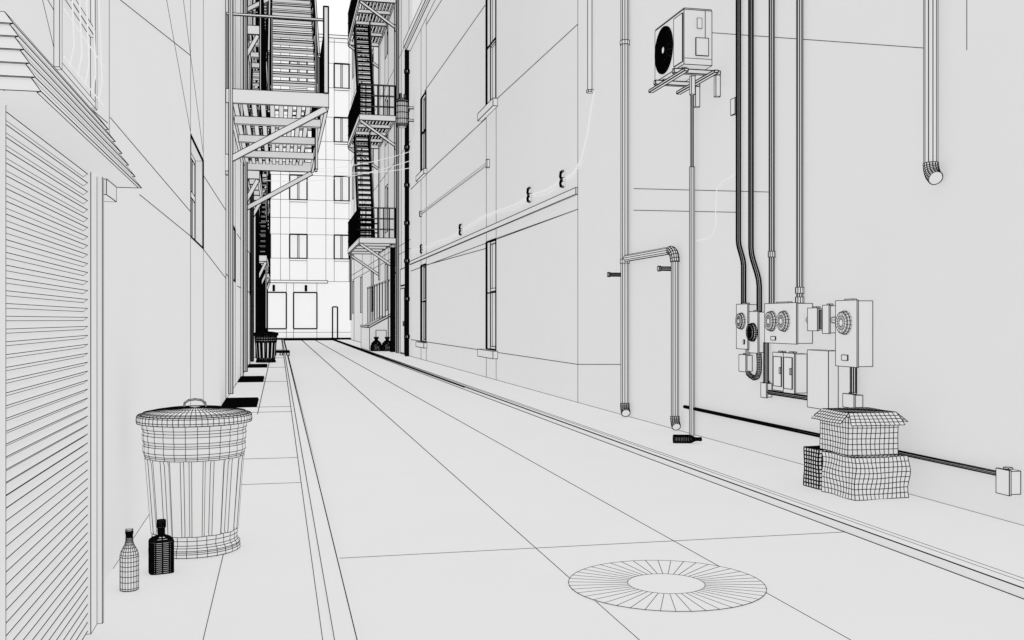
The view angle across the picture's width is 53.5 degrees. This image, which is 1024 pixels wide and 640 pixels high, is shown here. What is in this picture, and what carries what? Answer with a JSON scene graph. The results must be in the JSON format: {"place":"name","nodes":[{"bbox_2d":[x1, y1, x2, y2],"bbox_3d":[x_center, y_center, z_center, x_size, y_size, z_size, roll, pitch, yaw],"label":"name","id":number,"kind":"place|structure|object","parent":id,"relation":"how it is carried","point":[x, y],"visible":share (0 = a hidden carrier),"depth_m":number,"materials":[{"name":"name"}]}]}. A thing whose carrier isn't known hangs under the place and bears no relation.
{"place":"outdoors","nodes":[
{"label":"outdoors","id":0,"kind":"place"},
{"bbox_2d":[83,340,333,639],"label":"sidewalk","id":1,"kind":"structure","parent":0,"point":[264,581],"depth_m":4.81,"materials":[{"name":"grey ceramic"}]},
{"bbox_2d":[120,528,138,591],"bbox_3d":[-1.701,1.065,4.514,0.082,0.273,0.082,0,0,-13],"label":"beer bottle","id":2,"kind":"object","parent":1,"relation":"on","point":[129,567],"visible":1,"depth_m":4.49,"materials":[{"name":"grey ceramic"}]},
{"bbox_2d":[148,519,173,574],"bbox_3d":[-1.668,1.076,4.829,0.112,0.255,0.092,0,0,-26],"label":"liquor bottle","id":3,"kind":"object","parent":1,"relation":"on","point":[160,552],"visible":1,"depth_m":4.79,"materials":[{"name":"grey ceramic"}]},
{"bbox_2d":[136,398,251,558],"bbox_3d":[-1.659,0.805,5.314,0.583,0.793,0.583,0,0,-13],"label":"trash can","id":4,"kind":"object","parent":1,"relation":"on","point":[194,457],"visible":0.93,"depth_m":5.11,"materials":[{"name":"grey ceramic"}]},
{"bbox_2d":[221,397,258,406],"bbox_3d":[-3.906,1.184,14.622,0.480,0.040,1.359,0,0,-13],"label":"cellar grate","id":5,"kind":"object","parent":1,"relation":"on","point":[243,402],"visible":0.99,"depth_m":14.35,"materials":[{"name":"grey ceramic"}]},
{"bbox_2d":[237,376,263,381],"bbox_3d":[-5.221,1.184,20.348,0.483,0.044,1.613,0,0,-13],"label":"cellar grate","id":6,"kind":"object","parent":1,"relation":"on","point":[251,378],"visible":1,"depth_m":19.85,"materials":[{"name":"grey ceramic"}]},
{"bbox_2d":[248,364,267,367],"bbox_3d":[-6.563,1.183,26.196,0.487,0.048,1.416,0,0,-13],"label":"cellar grate","id":7,"kind":"object","parent":1,"relation":"on","point":[257,365],"visible":0.89,"depth_m":25.88,"materials":[{"name":"grey ceramic"}]},
{"bbox_2d":[254,330,278,362],"bbox_3d":[-6.974,0.747,28.769,0.702,0.934,0.702,0,0,-13],"label":"trash can","id":8,"kind":"object","parent":1,"relation":"on","point":[265,343],"visible":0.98,"depth_m":28.52,"materials":[{"name":"grey ceramic"}]},
{"bbox_2d":[276,350,289,355],"bbox_3d":[-7.935,1.133,34.900,0.585,0.160,1.214,0,0,-13],"label":"wooden pallet","id":9,"kind":"object","parent":1,"relation":"on","point":[281,352],"visible":0.62,"depth_m":34.35,"materials":[{"name":"grey ceramic"}]},
{"bbox_2d":[268,31,350,340],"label":"corner building","id":10,"kind":"structure","parent":0,"point":[309,293],"depth_m":61.93,"materials":[{"name":"ceramic"}]},
{"bbox_2d":[272,0,349,34],"label":"sky","id":11,"kind":"structure","parent":0,"point":[338,9],"materials":[{"name":"white"}]},
{"bbox_2d":[285,340,1023,639],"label":"road","id":12,"kind":"structure","parent":0,"point":[455,513],"depth_m":5.79,"materials":[{"name":"grey ceramic"}]},
{"bbox_2d":[568,560,766,611],"bbox_3d":[0.723,1.236,4.765,0.918,0.003,0.918,0,0,-13],"label":"manhole cover","id":13,"kind":"object","parent":12,"relation":"on","point":[669,585],"visible":1,"depth_m":4.73,"materials":[{"name":"grey ceramic"}]},
{"bbox_2d":[333,339,1023,598],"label":"curb","id":14,"kind":"structure","parent":12,"relation":"on","point":[990,578],"depth_m":6.45,"materials":[{"name":"grey ceramic"}]},
{"bbox_2d":[338,339,1023,581],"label":"sidewalk","id":15,"kind":"structure","parent":0,"point":[995,544],"depth_m":7.41,"materials":[{"name":"grey ceramic"}]},
{"bbox_2d":[360,314,389,350],"bbox_3d":[-5.628,0.477,41.714,0.951,1.472,4.195,0,0,-13],"label":"dumpster","id":16,"kind":"object","parent":15,"relation":"on","point":[371,330],"visible":0.67,"depth_m":39.77,"materials":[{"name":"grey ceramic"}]},
{"bbox_2d":[370,337,381,350],"bbox_3d":[-5.227,0.935,39.123,0.463,0.578,0.468,0,0,-13],"label":"garbage bag","id":17,"kind":"object","parent":15,"relation":"on","point":[376,344],"visible":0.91,"depth_m":38.96,"materials":[{"name":"grey ceramic"}]},
{"bbox_2d":[381,337,389,350],"bbox_3d":[-4.805,0.935,39.118,0.463,0.578,0.468,0,0,-13],"label":"garbage bag","id":18,"kind":"object","parent":15,"relation":"on","point":[386,345],"visible":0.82,"depth_m":38.94,"materials":[{"name":"grey ceramic"}]},
{"bbox_2d":[673,434,701,442],"bbox_3d":[1.709,1.160,9.893,0.280,0.087,0.089,0,0,4],"label":"beer bottle","id":19,"kind":"object","parent":15,"relation":"on","point":[679,438],"visible":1,"depth_m":9.86,"materials":[{"name":"grey ceramic"}]},
{"bbox_2d":[803,445,827,489],"bbox_3d":[2.346,1.058,7.321,0.441,0.291,0.218,0,0,-13],"label":"cardboard box","id":20,"kind":"object","parent":15,"relation":"on","point":[813,462],"visible":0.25,"depth_m":7.25,"materials":[{"name":"grey ceramic"}]},
{"bbox_2d":[821,451,910,500],"bbox_3d":[2.425,1.058,6.980,0.440,0.289,0.400,0,0,-16],"label":"cardboard box","id":21,"kind":"object","parent":15,"relation":"on","point":[865,477],"visible":0.82,"depth_m":6.82,"materials":[{"name":"white cardboard"}]},
{"bbox_2d":[811,407,907,455],"bbox_3d":[2.409,0.769,7.059,0.511,0.292,0.520,0,0,-13],"label":"cardboard box","id":22,"kind":"object","parent":21,"relation":"on","point":[856,431],"visible":1,"depth_m":6.88,"materials":[{"name":"white cardboard"}]},
{"label":"ground","id":23,"kind":"structure","parent":0,"visible":0},
{"bbox_2d":[0,0,225,580],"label":"building","id":24,"kind":"structure","parent":23,"relation":"on","point":[161,114],"depth_m":6.43,"materials":[{"name":"grey ceramic"}]},
{"bbox_2d":[0,90,103,639],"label":"roller garage door","id":25,"kind":"structure","parent":24,"relation":"attached to","point":[51,392],"depth_m":3.27,"materials":[{"name":"grey ceramic"}]},
{"bbox_2d":[0,11,141,201],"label":"shingled awning","id":26,"kind":"object","parent":24,"relation":"attached to","point":[55,110],"visible":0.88,"depth_m":2.98,"materials":[{"name":"grey ceramic"}]},
{"bbox_2d":[63,0,104,106],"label":"window guard","id":27,"kind":"object","parent":24,"relation":"attached to","point":[88,45],"visible":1,"depth_m":3.98,"materials":[{"name":"black"}]},
{"bbox_2d":[226,0,250,397],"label":"building","id":28,"kind":"structure","parent":23,"relation":"on","point":[238,214],"depth_m":20.13,"materials":[{"name":"grey ceramic"}]},
{"bbox_2d":[228,0,233,393],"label":"downspout","id":29,"kind":"object","parent":28,"relation":"attached to","point":[231,204],"visible":1,"depth_m":15.14,"materials":[{"name":"grey ceramic"}]},
{"bbox_2d":[244,0,247,371],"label":"downspout","id":30,"kind":"object","parent":28,"relation":"attached to","point":[245,205],"visible":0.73,"depth_m":21.68,"materials":[{"name":"grey ceramic"}]},
{"bbox_2d":[250,192,253,361],"bbox_3d":[-6.948,-1.450,27.133,0.107,5.127,0.107,0,0,-13],"label":"downspout","id":31,"kind":"object","parent":28,"relation":"attached to","point":[252,282],"visible":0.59,"depth_m":27.10,"materials":[{"name":"grey ceramic"}]},
{"bbox_2d":[248,0,262,216],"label":"fire escape","id":32,"kind":"object","parent":28,"relation":"attached to","point":[255,182],"visible":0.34,"depth_m":25.57,"materials":[{"name":"white metal"}]},
{"bbox_2d":[225,0,328,209],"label":"fire escape","id":33,"kind":"object","parent":28,"relation":"attached to","point":[315,102],"visible":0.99,"depth_m":17.46,"materials":[{"name":"white metal"}]},
{"bbox_2d":[319,167,412,172],"bbox_3d":[-5.438,-4.724,31.328,5.205,0.370,0.022,0,0,-30],"label":"overhead cable","id":34,"kind":"object","parent":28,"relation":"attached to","point":[366,172],"visible":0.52,"depth_m":31.91,"materials":[{"name":"black plastic"}]},
{"bbox_2d":[253,0,256,357],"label":"building","id":35,"kind":"structure","parent":23,"relation":"on","point":[255,247],"depth_m":32.09,"materials":[{"name":"grey ceramic"}]},
{"bbox_2d":[257,0,258,331],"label":"downspout","id":36,"kind":"object","parent":35,"relation":"attached to","point":[257,249],"visible":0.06,"depth_m":32.83,"materials":[{"name":"grey ceramic"}]},
{"bbox_2d":[259,204,261,331],"bbox_3d":[-9.409,-7.351,37.855,0.176,16.954,0.176,0,0,-13],"label":"downspout","id":37,"kind":"object","parent":35,"relation":"attached to","point":[260,304],"visible":0.1,"depth_m":37.80,"materials":[{"name":"grey ceramic"}]},
{"bbox_2d":[262,150,264,330],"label":"downspout","id":38,"kind":"object","parent":35,"relation":"attached to","point":[263,299],"visible":0.04,"depth_m":45.56,"materials":[{"name":"grey ceramic"}]},
{"bbox_2d":[259,3,268,328],"bbox_3d":[-9.310,-8.201,37.878,0.430,17.025,6.044,0,0,-13],"label":"fire escape","id":39,"kind":"object","parent":35,"relation":"attached to","point":[264,261],"visible":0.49,"depth_m":36.74,"materials":[{"name":"grey ceramic"}]},
{"bbox_2d":[265,291,267,329],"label":"downspout","id":40,"kind":"object","parent":35,"relation":"attached to","point":[267,311],"depth_m":56.30,"materials":[{"name":"grey ceramic"}]},
{"bbox_2d":[265,113,270,290],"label":"fire escape","id":41,"kind":"object","parent":35,"relation":"attached to","point":[269,216],"visible":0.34,"depth_m":50.79,"materials":[{"name":"grey ceramic"}]},
{"bbox_2d":[264,160,410,181],"bbox_3d":[-6.277,-5.024,34.982,7.060,0.370,0.022,0,0,32],"label":"overhead cable","id":42,"kind":"object","parent":35,"relation":"attached to","point":[340,177],"visible":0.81,"depth_m":34.69,"materials":[{"name":"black plastic"}]},
{"bbox_2d":[319,151,410,168],"bbox_3d":[-5.829,-5.199,33.033,5.084,0.620,0.022,0,0,-2],"label":"overhead cable","id":43,"kind":"object","parent":35,"relation":"attached to","point":[363,163],"visible":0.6,"depth_m":33.05,"materials":[{"name":"black plastic"}]},
{"bbox_2d":[282,339,359,639],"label":"curb","id":44,"kind":"structure","parent":23,"relation":"on","point":[342,621],"depth_m":5.41,"materials":[{"name":"grey ceramic"}]},
{"bbox_2d":[347,0,421,355],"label":"tall building","id":45,"kind":"structure","parent":23,"relation":"on","point":[363,278],"depth_m":42.19,"materials":[{"name":"grey ceramic"}]},
{"bbox_2d":[348,0,395,319],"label":"fire escape","id":46,"kind":"object","parent":45,"relation":"attached to","point":[365,137],"visible":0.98,"depth_m":40.08,"materials":[{"name":"grey ceramic"}]},
{"bbox_2d":[367,279,389,336],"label":"security fence","id":47,"kind":"object","parent":45,"relation":"attached to","point":[372,286],"visible":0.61,"depth_m":42.48,"materials":[{"name":"grey ceramic"}]},
{"bbox_2d":[389,245,395,351],"bbox_3d":[-4.458,-0.796,37.965,0.263,4.030,0.263,0,0,-13],"label":"downspout","id":48,"kind":"object","parent":45,"relation":"attached to","point":[392,297],"visible":0.79,"depth_m":37.88,"materials":[{"name":"grey ceramic"}]},
{"bbox_2d":[396,0,398,352],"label":"downspout","id":49,"kind":"object","parent":45,"relation":"attached to","point":[397,182],"visible":0.75,"depth_m":36.85,"materials":[{"name":"grey ceramic"}]},
{"bbox_2d":[403,0,1023,524],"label":"rendered building","id":50,"kind":"structure","parent":23,"relation":"on","point":[525,294],"depth_m":9.82,"materials":[{"name":"grey ceramic"}]},
{"bbox_2d":[395,93,413,127],"bbox_3d":[-3.456,-6.729,32.655,0.613,1.063,0.456,0,0,-13],"label":"utility transformer","id":51,"kind":"object","parent":50,"relation":"attached to","point":[402,108],"visible":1,"depth_m":32.48,"materials":[{"name":"white metal"}]},
{"bbox_2d":[404,49,409,355],"bbox_3d":[-3.469,-3.850,33.524,0.193,10.139,0.186,0,0,-13],"label":"downspout","id":52,"kind":"object","parent":50,"relation":"attached to","point":[406,221],"visible":0.89,"depth_m":33.45,"materials":[{"name":"grey ceramic"}]},
{"bbox_2d":[458,224,462,235],"bbox_3d":[-1.215,-2.135,24.047,0.091,0.286,0.147,0,0,-13],"label":"cable clamp","id":53,"kind":"object","parent":50,"relation":"attached to","point":[460,230],"visible":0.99,"depth_m":24.02,"materials":[{"name":"grey ceramic"}]},
{"bbox_2d":[411,90,594,251],"bbox_3d":[-1.079,-2.570,23.500,0.024,1.150,19.709,0,0,-13],"label":"wall cable","id":54,"kind":"object","parent":50,"relation":"attached to","point":[574,171],"depth_m":16.79,"materials":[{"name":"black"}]},
{"bbox_2d":[526,187,531,202],"bbox_3d":[0.298,-2.145,17.459,0.086,0.281,0.141,0,0,-13],"label":"cable clamp","id":55,"kind":"object","parent":50,"relation":"attached to","point":[528,195],"visible":1,"depth_m":17.44,"materials":[{"name":"grey ceramic"}]},
{"bbox_2d":[559,170,564,187],"bbox_3d":[0.766,-2.134,15.422,0.084,0.279,0.139,0,0,-13],"label":"cable clamp","id":56,"kind":"object","parent":50,"relation":"attached to","point":[561,179],"visible":0.99,"depth_m":15.41,"materials":[{"name":"grey ceramic"}]},
{"bbox_2d":[586,0,592,93],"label":"downspout","id":57,"kind":"object","parent":50,"relation":"attached to","point":[589,90],"visible":1,"depth_m":13.99,"materials":[{"name":"white metal"}]},
{"bbox_2d":[607,272,620,276],"bbox_3d":[1.306,-0.570,12.766,0.217,0.064,0.067,0,0,-13],"label":"hose spigot","id":58,"kind":"object","parent":50,"relation":"attached to","point":[609,274],"visible":0.78,"depth_m":12.74,"materials":[{"name":"grey ceramic"}]},
{"bbox_2d":[620,0,629,416],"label":"downspout","id":59,"kind":"object","parent":50,"relation":"attached to","point":[624,86],"visible":0.98,"depth_m":12.51,"materials":[{"name":"grey ceramic"}]},
{"bbox_2d":[623,246,680,429],"bbox_3d":[1.589,0.189,11.682,0.112,1.999,1.667,0,0,-13],"label":"downspout","id":60,"kind":"object","parent":50,"relation":"attached to","point":[672,252],"visible":1,"depth_m":10.93,"materials":[{"name":"grey ceramic"}]},
{"bbox_2d":[657,266,670,271],"bbox_3d":[1.694,-0.560,11.080,0.215,0.063,0.065,0,0,-13],"label":"hose spigot","id":61,"kind":"object","parent":50,"relation":"attached to","point":[663,268],"visible":0.78,"depth_m":11.06,"materials":[{"name":"grey ceramic"}]},
{"bbox_2d":[648,7,720,107],"bbox_3d":[1.748,-2.607,10.226,0.493,0.821,0.960,0,0,-13],"label":"air conditioner","id":62,"kind":"object","parent":50,"relation":"attached to","point":[683,46],"visible":1,"depth_m":9.94,"materials":[{"name":"white metal"}]},
{"bbox_2d":[689,95,694,435],"bbox_3d":[1.872,-0.610,10.557,0.063,3.627,0.063,0,0,-13],"label":"condenser pipe","id":63,"kind":"object","parent":50,"relation":"attached to","point":[691,299],"visible":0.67,"depth_m":10.54,"materials":[{"name":"grey ceramic"}]},
{"bbox_2d":[697,170,735,240],"bbox_3d":[2.024,-1.383,10.066,0.010,1.134,0.984,0,0,-13],"label":"wall cable","id":64,"kind":"object","parent":50,"relation":"attached to","point":[715,207],"depth_m":10.07,"materials":[{"name":"white"}]},
{"bbox_2d":[730,97,735,115],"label":"junction box","id":65,"kind":"object","parent":50,"relation":"attached to","point":[732,106],"visible":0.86,"depth_m":9.61,"materials":[{"name":"white metal"}]},
{"bbox_2d":[736,0,745,303],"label":"electrical conduit","id":66,"kind":"object","parent":50,"relation":"attached to","point":[738,156],"visible":0.85,"depth_m":9.50,"materials":[{"name":"white metal"}]},
{"bbox_2d":[735,303,755,349],"bbox_3d":[2.138,0.055,9.315,0.137,0.428,0.238,0,0,-13],"label":"electric meter","id":67,"kind":"object","parent":50,"relation":"attached to","point":[742,319],"visible":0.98,"depth_m":9.27,"materials":[{"name":"grey ceramic"}]},
{"bbox_2d":[739,350,752,371],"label":"junction box","id":68,"kind":"object","parent":50,"relation":"attached to","point":[746,361],"visible":0.81,"depth_m":9.32,"materials":[{"name":"grey ceramic"}]},
{"bbox_2d":[746,353,761,380],"bbox_3d":[2.189,0.416,9.189,0.048,0.262,0.256,0,0,-13],"label":"flexible conduit","id":69,"kind":"object","parent":50,"relation":"attached to","point":[750,375],"visible":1,"depth_m":9.08,"materials":[{"name":"grey ceramic"}]},
{"bbox_2d":[748,0,761,311],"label":"electrical conduit","id":70,"kind":"object","parent":50,"relation":"attached to","point":[756,271],"visible":0.99,"depth_m":9.26,"materials":[{"name":"grey ceramic"}]},
{"bbox_2d":[746,310,763,353],"bbox_3d":[2.188,0.105,9.125,0.125,0.388,0.186,0,0,-13],"label":"electric meter","id":71,"kind":"object","parent":50,"relation":"attached to","point":[755,331],"visible":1,"depth_m":9.06,"materials":[{"name":"grey ceramic"}]},
{"bbox_2d":[760,342,771,397],"bbox_3d":[2.252,0.442,8.987,0.062,0.493,0.108,0,0,-13],"label":"junction box","id":72,"kind":"object","parent":50,"relation":"attached to","point":[765,385],"visible":0.88,"depth_m":8.96,"materials":[{"name":"grey ceramic"}]},
{"bbox_2d":[768,0,775,302],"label":"electrical conduit","id":73,"kind":"object","parent":50,"relation":"attached to","point":[771,254],"visible":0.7,"depth_m":8.86,"materials":[{"name":"white metal"}]},
{"bbox_2d":[772,351,787,390],"bbox_3d":[2.300,0.430,8.605,0.139,0.337,0.192,0,0,-13],"label":"breaker panel","id":74,"kind":"object","parent":50,"relation":"attached to","point":[778,371],"visible":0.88,"depth_m":8.59,"materials":[{"name":"grey ceramic"}]},
{"bbox_2d":[767,390,806,399],"bbox_3d":[2.347,0.635,8.568,0.042,0.042,0.779,0,0,-13],"label":"electrical conduit","id":75,"kind":"object","parent":50,"relation":"attached to","point":[788,395],"visible":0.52,"depth_m":8.58,"materials":[{"name":"grey ceramic"}]},
{"bbox_2d":[764,301,812,344],"bbox_3d":[2.297,0.022,8.510,0.187,0.352,0.557,0,0,-13],"label":"electric meter","id":76,"kind":"object","parent":50,"relation":"attached to","point":[785,322],"visible":1,"depth_m":8.36,"materials":[{"name":"grey ceramic"}]},
{"bbox_2d":[783,351,806,393],"bbox_3d":[2.341,0.435,8.425,0.139,0.347,0.192,0,0,-13],"label":"breaker panel","id":77,"kind":"object","parent":50,"relation":"attached to","point":[795,372],"visible":0.98,"depth_m":8.35,"materials":[{"name":"grey ceramic"}]},
{"bbox_2d":[795,0,803,302],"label":"electrical conduit","id":78,"kind":"object","parent":50,"relation":"attached to","point":[799,292],"visible":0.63,"depth_m":8.39,"materials":[{"name":"white metal"}]},
{"bbox_2d":[807,306,821,330],"bbox_3d":[2.438,-0.010,8.086,0.101,0.197,0.166,0,0,-13],"label":"junction box","id":79,"kind":"object","parent":50,"relation":"attached to","point":[814,318],"visible":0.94,"depth_m":8.05,"materials":[{"name":"grey ceramic"}]},
{"bbox_2d":[806,304,834,333],"bbox_3d":[2.474,-0.010,7.976,0.081,0.237,0.585,0,0,-13],"label":"junction box","id":80,"kind":"object","parent":50,"relation":"attached to","point":[828,318],"visible":0.66,"depth_m":7.89,"materials":[{"name":"grey ceramic"}]},
{"bbox_2d":[807,349,838,408],"bbox_3d":[2.457,0.470,8.034,0.089,0.465,0.325,0,0,-13],"label":"utility cabinet","id":81,"kind":"object","parent":50,"relation":"attached to","point":[822,380],"visible":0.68,"depth_m":7.95,"materials":[{"name":"grey ceramic"}]},
{"bbox_2d":[683,405,995,475],"bbox_3d":[2.384,0.922,8.418,0.035,0.033,4.907,0,0,-13],"label":"electrical conduit","id":82,"kind":"object","parent":50,"relation":"attached to","point":[942,461],"visible":0.56,"depth_m":8.11,"materials":[{"name":"grey ceramic"}]},
{"bbox_2d":[842,367,862,407],"bbox_3d":[2.557,0.497,7.615,0.081,0.322,0.157,0,0,-13],"label":"junction box","id":83,"kind":"object","parent":50,"relation":"attached to","point":[852,398],"visible":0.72,"depth_m":7.59,"materials":[{"name":"grey ceramic"}]},
{"bbox_2d":[835,299,872,367],"bbox_3d":[2.526,0.095,7.547,0.171,0.507,0.297,0,0,-13],"label":"electric meter","id":84,"kind":"object","parent":50,"relation":"attached to","point":[853,333],"visible":1,"depth_m":7.44,"materials":[{"name":"grey ceramic"}]},
{"bbox_2d":[923,0,942,184],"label":"vent pipe","id":85,"kind":"object","parent":50,"relation":"attached to","point":[933,174],"visible":1,"depth_m":6.64,"materials":[{"name":"grey ceramic"}]},
{"bbox_2d":[996,466,1020,495],"bbox_3d":[2.928,0.948,5.987,0.085,0.161,0.116,0,0,-13],"label":"junction box","id":86,"kind":"object","parent":50,"relation":"attached to","point":[1008,481],"visible":1,"depth_m":5.95,"materials":[{"name":"grey ceramic"}]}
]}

